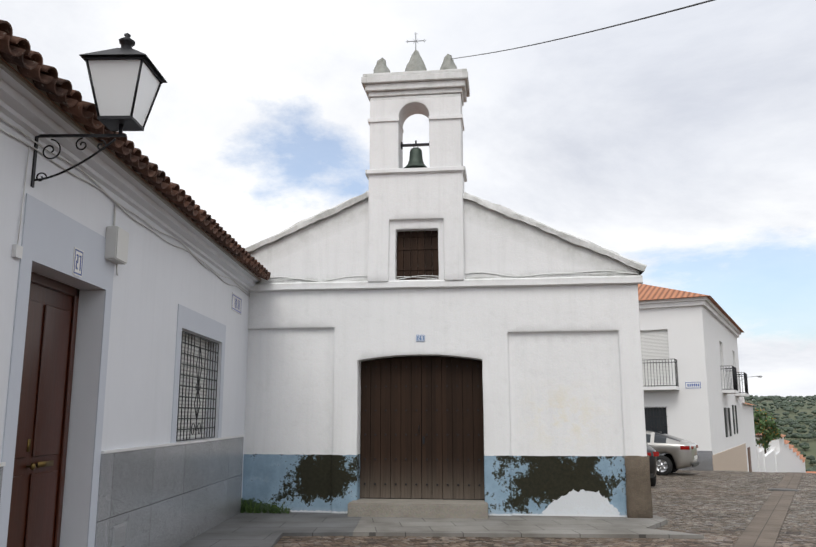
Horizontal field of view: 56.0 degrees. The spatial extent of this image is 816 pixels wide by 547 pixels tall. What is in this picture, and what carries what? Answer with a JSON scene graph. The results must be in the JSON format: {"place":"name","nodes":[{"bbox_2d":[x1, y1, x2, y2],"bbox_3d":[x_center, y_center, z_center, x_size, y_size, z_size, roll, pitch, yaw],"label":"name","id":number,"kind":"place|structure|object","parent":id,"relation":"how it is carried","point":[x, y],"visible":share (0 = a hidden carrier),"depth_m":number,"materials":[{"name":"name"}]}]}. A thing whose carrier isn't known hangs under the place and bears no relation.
{"place":"outdoors","nodes":[
{"label":"outdoors","id":0,"kind":"place"},
{"bbox_2d":[0,111,248,546],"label":"house wall","id":1,"kind":"structure","parent":0,"point":[157,280],"depth_m":8.35,"materials":[{"name":"white paint"}]},
{"bbox_2d":[11,244,22,258],"bbox_3d":[-3.150,-0.176,6.191,0.035,0.100,0.100,0,-10,1],"label":"junction box","id":2,"kind":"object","parent":1,"relation":"attached to","point":[17,251],"visible":0.93,"depth_m":6.16,"materials":[{"name":"white plastic"}]},
{"bbox_2d":[7,272,79,546],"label":"house door","id":3,"kind":"structure","parent":1,"relation":"in","point":[35,514],"depth_m":7.17,"materials":[{"name":"brown wood"}]},
{"bbox_2d":[26,439,53,469],"bbox_3d":[-3.379,1.668,7.114,0.078,0.272,0.482,0,-10,1],"label":"door handle","id":4,"kind":"object","parent":3,"relation":"attached to","point":[32,466],"visible":1,"depth_m":6.95,"materials":[{"name":"gold metal"}]},
{"bbox_2d":[30,124,126,187],"bbox_3d":[-2.780,-1.004,6.500,0.770,0.560,0.040,0,-10,1],"label":"lamp bracket","id":5,"kind":"object","parent":1,"relation":"attached to","point":[119,134],"visible":0.98,"depth_m":6.51,"materials":[{"name":"black metal"}]},
{"bbox_2d":[79,33,166,130],"bbox_3d":[-2.445,-1.682,6.620,0.560,0.847,0.560,0,-10,1],"label":"lantern","id":6,"kind":"object","parent":5,"relation":"on","point":[126,80],"visible":1,"depth_m":6.41,"materials":[{"name":"white glass"}]},
{"bbox_2d":[0,193,225,546],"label":"house surrounds","id":7,"kind":"object","parent":1,"relation":"attached to","point":[52,238],"visible":0.9,"depth_m":7.06,"materials":[{"name":"grey paint"}]},
{"bbox_2d":[105,204,128,275],"bbox_3d":[-3.073,-0.374,8.130,0.130,0.747,0.344,0,-10,1],"label":"junction box","id":8,"kind":"object","parent":1,"relation":"attached to","point":[116,245],"visible":1,"depth_m":7.98,"materials":[{"name":"grey plastic"}]},
{"bbox_2d":[0,437,243,546],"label":"wall wainscot","id":9,"kind":"object","parent":1,"relation":"attached to","point":[173,496],"visible":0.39,"depth_m":9.87,"materials":[{"name":"stone"}]},
{"bbox_2d":[112,522,126,546],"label":"house vent","id":10,"kind":"object","parent":9,"relation":"attached to","point":[119,536],"visible":0.94,"depth_m":8.22,"materials":[{"name":"grey metal"}]},
{"bbox_2d":[0,435,244,466],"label":"wainscot ledge","id":11,"kind":"object","parent":1,"relation":"attached to","point":[133,448],"visible":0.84,"depth_m":9.45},
{"bbox_2d":[0,117,249,296],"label":"electrical cables","id":12,"kind":"object","parent":1,"relation":"attached to","point":[99,187],"visible":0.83,"depth_m":7.46,"materials":[{"name":"grey rubber"}]},
{"bbox_2d":[0,68,258,289],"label":"cornice","id":13,"kind":"structure","parent":1,"relation":"attached to","point":[25,108],"depth_m":7.75,"materials":[{"name":"white paint"}]},
{"bbox_2d":[176,333,208,439],"bbox_3d":[-3.291,1.694,11.421,0.020,1.540,2.160,0,-10,1],"label":"window","id":14,"kind":"structure","parent":1,"relation":"in","point":[197,341],"depth_m":11.68,"materials":[{"name":"black metal"}]},
{"bbox_2d":[176,331,218,441],"bbox_3d":[-3.121,1.699,11.418,0.015,1.506,2.094,0,-10,1],"label":"window grille","id":15,"kind":"object","parent":1,"relation":"attached to","point":[197,392],"visible":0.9,"depth_m":11.38,"materials":[{"name":"black metal"}]},
{"bbox_2d":[0,57,259,278],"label":"house roof deck","id":16,"kind":"structure","parent":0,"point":[111,152],"depth_m":7.43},
{"bbox_2d":[72,247,83,277],"bbox_3d":[-3.133,-0.104,7.296,0.008,0.260,0.200,0,-10,1],"label":"plate","id":17,"kind":"object","parent":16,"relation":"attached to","point":[78,257],"visible":1,"depth_m":7.29,"materials":[{"name":"white ceramic"}]},
{"bbox_2d":[0,55,260,280],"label":"house eave","id":18,"kind":"object","parent":16,"relation":"attached to","point":[21,80],"depth_m":7.37,"materials":[{"name":"grey"}]},
{"bbox_2d":[0,20,270,279],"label":"roof tiles","id":19,"kind":"object","parent":16,"relation":"on","point":[22,56],"visible":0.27,"depth_m":7.08,"materials":[{"name":"brown ceramic"}]},
{"bbox_2d":[231,292,241,314],"bbox_3d":[-3.043,0.539,13.644,0.008,0.300,0.720,0,-10,1],"label":"street sign","id":20,"kind":"object","parent":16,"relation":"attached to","point":[236,305],"visible":1,"depth_m":13.61,"materials":[{"name":"white ceramic"}]},
{"bbox_2d":[178,511,360,546],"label":"pavement","id":21,"kind":"structure","parent":0,"point":[253,529],"depth_m":11.88,"materials":[{"name":"concrete"}]},
{"bbox_2d":[240,497,288,513],"bbox_3d":[-2.631,4.136,13.753,1.169,0.304,0.313,-1,-11,7],"label":"weed tuft","id":22,"kind":"object","parent":21,"relation":"on","point":[246,508],"visible":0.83,"depth_m":13.76,"materials":[{"name":"green plant"}]},
{"bbox_2d":[0,0,815,396],"label":"sky","id":23,"kind":"structure","parent":0,"point":[679,144],"materials":[{"name":"white"}]},
{"bbox_2d":[363,356,484,499],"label":"door gaps","id":24,"kind":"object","parent":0,"point":[452,421],"depth_m":14.17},
{"bbox_2d":[274,470,815,546],"bbox_3d":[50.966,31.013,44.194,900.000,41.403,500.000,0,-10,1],"label":"ground","id":25,"kind":"structure","parent":0,"point":[718,508],"depth_m":13.34,"materials":[{"name":"grey stone"}]},
{"bbox_2d":[242,68,646,516],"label":"chapel","id":26,"kind":"structure","parent":25,"relation":"on","point":[559,356],"depth_m":14.12,"materials":[{"name":"white paint"}]},
{"bbox_2d":[373,58,389,72],"bbox_3d":[-0.516,-4.054,15.140,0.380,0.416,0.362,-1,-11,7],"label":"pinnacle","id":27,"kind":"object","parent":26,"relation":"on","point":[381,67],"visible":0.65,"depth_m":15.03,"materials":[{"name":"stone"}]},
{"bbox_2d":[401,140,428,148],"bbox_3d":[0.154,-2.516,14.989,0.600,0.157,0.050,-1,-11,7],"label":"bell yoke","id":28,"kind":"object","parent":26,"relation":"attached to","point":[414,145],"visible":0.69,"depth_m":14.97,"materials":[{"name":"black metal"}]},
{"bbox_2d":[404,146,425,167],"bbox_3d":[0.154,-2.225,14.935,0.500,0.566,0.500,-1,-11,7],"label":"bell","id":29,"kind":"object","parent":26,"relation":"attached to","point":[415,159],"visible":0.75,"depth_m":14.83,"materials":[{"name":"green metal"}]},
{"bbox_2d":[405,50,426,70],"bbox_3d":[0.159,-4.141,15.122,0.479,0.580,0.454,-1,-11,7],"label":"pinnacle","id":30,"kind":"object","parent":26,"relation":"on","point":[415,62],"visible":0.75,"depth_m":14.97,"materials":[{"name":"stone"}]},
{"bbox_2d":[406,32,425,49],"bbox_3d":[0.154,-4.577,15.195,0.408,0.425,0.022,-1,-11,7],"label":"cross","id":31,"kind":"object","parent":30,"relation":"on","point":[407,41],"visible":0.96,"depth_m":15.20,"materials":[{"name":"silver metal"}]},
{"bbox_2d":[347,498,487,518],"bbox_3d":[0.198,4.206,13.517,2.420,0.377,0.780,-1,-11,7],"label":"doorstep","id":32,"kind":"object","parent":26,"relation":"attached to","point":[419,508],"visible":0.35,"depth_m":13.20,"materials":[{"name":"grey stone"}]},
{"bbox_2d":[416,335,424,340],"bbox_3d":[0.230,1.186,14.093,0.160,0.118,0.008,-1,-11,7],"label":"plate","id":33,"kind":"object","parent":26,"relation":"attached to","point":[420,337],"visible":1,"depth_m":14.09,"materials":[{"name":"blue"}]},
{"bbox_2d":[360,357,484,498],"bbox_3d":[0.247,2.808,14.104,2.272,2.555,0.106,-1,-11,7],"label":"wooden door","id":34,"kind":"structure","parent":26,"relation":"in","point":[402,446],"depth_m":14.10,"materials":[{"name":"brown wood"}]},
{"bbox_2d":[259,271,637,281],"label":"chapel cables","id":35,"kind":"object","parent":26,"relation":"attached to","point":[464,277],"visible":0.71,"depth_m":14.17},
{"bbox_2d":[440,54,456,69],"bbox_3d":[0.794,-4.086,14.980,0.380,0.419,0.370,-1,-11,7],"label":"pinnacle","id":36,"kind":"object","parent":26,"relation":"on","point":[448,62],"visible":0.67,"depth_m":14.88,"materials":[{"name":"stone"}]},
{"bbox_2d":[452,0,714,58],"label":"overhead cable","id":37,"kind":"object","parent":36,"relation":"attached to","point":[602,28],"visible":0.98,"depth_m":7.01,"materials":[{"name":"grey plastic"}]},
{"bbox_2d":[624,455,652,517],"bbox_3d":[3.993,3.787,13.449,0.432,1.198,0.656,-1,-11,7],"label":"chapel corner stone","id":38,"kind":"object","parent":26,"relation":"attached to","point":[638,494],"visible":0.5,"depth_m":13.15,"materials":[{"name":"brown stone"}]},
{"bbox_2d":[353,515,703,538],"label":"sidewalk","id":39,"kind":"structure","parent":25,"relation":"on","point":[556,526],"depth_m":11.96,"materials":[{"name":"grey concrete"}]},
{"bbox_2d":[650,475,655,485],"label":"black car wheels","id":40,"kind":"object","parent":25,"relation":"on","point":[653,481],"visible":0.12,"depth_m":20.64,"materials":[{"name":"black rubber"}]},
{"bbox_2d":[646,443,656,476],"bbox_3d":[6.000,5.241,22.403,1.778,1.233,4.396,-1,-11,7],"label":"car","id":41,"kind":"object","parent":40,"relation":"on","point":[652,461],"visible":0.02,"depth_m":20.23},
{"bbox_2d":[656,454,677,475],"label":"beige car wheels","id":42,"kind":"object","parent":25,"relation":"on","point":[666,465],"visible":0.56,"depth_m":25.17,"materials":[{"name":"black rubber"}]},
{"bbox_2d":[646,430,697,468],"bbox_3d":[7.469,6.072,26.698,4.776,1.263,1.838,-5,-12,27],"label":"car","id":43,"kind":"object","parent":25,"relation":"on","point":[664,443],"visible":0.33,"depth_m":25.20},
{"bbox_2d":[638,284,747,471],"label":"house","id":44,"kind":"structure","parent":25,"relation":"on","point":[696,335],"depth_m":29.70,"materials":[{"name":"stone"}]},
{"bbox_2d":[685,381,700,388],"bbox_3d":[10.750,4.210,28.957,0.580,0.270,0.009,-5,-12,27],"label":"street sign","id":45,"kind":"object","parent":44,"relation":"attached to","point":[695,386],"visible":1,"depth_m":28.94,"materials":[{"name":"white ceramic"}]},
{"bbox_2d":[643,386,748,396],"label":"balcony slabs","id":46,"kind":"structure","parent":44,"relation":"attached to","point":[736,392],"depth_m":29.20,"materials":[{"name":"white concrete"}]},
{"bbox_2d":[644,359,748,433],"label":"house railings","id":47,"kind":"object","parent":44,"relation":"attached to","point":[735,376],"visible":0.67,"depth_m":29.41,"materials":[{"name":"black metal"}]},
{"bbox_2d":[753,408,781,453],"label":"orange tree","id":48,"kind":"object","parent":25,"relation":"on","point":[768,434],"visible":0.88,"depth_m":68.33,"materials":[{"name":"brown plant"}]},
{"bbox_2d":[733,472,802,546],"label":"paving strip","id":49,"kind":"object","parent":25,"relation":"on","point":[763,527],"visible":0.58,"depth_m":13.54,"materials":[{"name":"grey stone"}]},
{"bbox_2d":[767,488,798,490],"bbox_3d":[9.506,5.486,19.466,0.723,0.022,0.723,0,-10,1],"label":"manhole cover","id":50,"kind":"object","parent":49,"relation":"on","point":[777,489],"visible":0.94,"depth_m":19.45,"materials":[{"name":"grey metal"}]},
{"bbox_2d":[741,397,805,472],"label":"wall","id":51,"kind":"structure","parent":25,"relation":"on","point":[779,456],"depth_m":57.44,"materials":[{"name":"white paint"}]},
{"bbox_2d":[747,447,751,471],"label":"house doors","id":52,"kind":"structure","parent":51,"relation":"in","point":[749,459],"depth_m":41.62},
{"bbox_2d":[745,402,805,461],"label":"roof tiles","id":53,"kind":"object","parent":51,"relation":"on","point":[795,450],"depth_m":98.97,"materials":[{"name":"orange tile"}]},
{"bbox_2d":[646,442,658,477],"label":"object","id":54,"kind":"object","parent":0,"point":[656,453],"visible":0.04,"depth_m":20.20,"materials":[{"name":"red plastic"}]},
{"bbox_2d":[650,432,699,466],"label":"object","id":55,"kind":"object","parent":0,"point":[681,447],"visible":0.23,"depth_m":25.42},
{"bbox_2d":[744,400,815,468],"bbox_3d":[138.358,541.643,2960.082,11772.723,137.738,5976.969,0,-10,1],"label":"hills","id":56,"kind":"structure","parent":0,"point":[811,450],"depth_m":919.01,"materials":[{"name":"green plant"}]},
{"bbox_2d":[743,395,815,471],"bbox_3d":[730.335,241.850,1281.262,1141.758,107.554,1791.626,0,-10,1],"label":"hill trees","id":57,"kind":"object","parent":56,"relation":"on","point":[792,423],"visible":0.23,"depth_m":951.02,"materials":[{"name":"green plant"}]}
]}

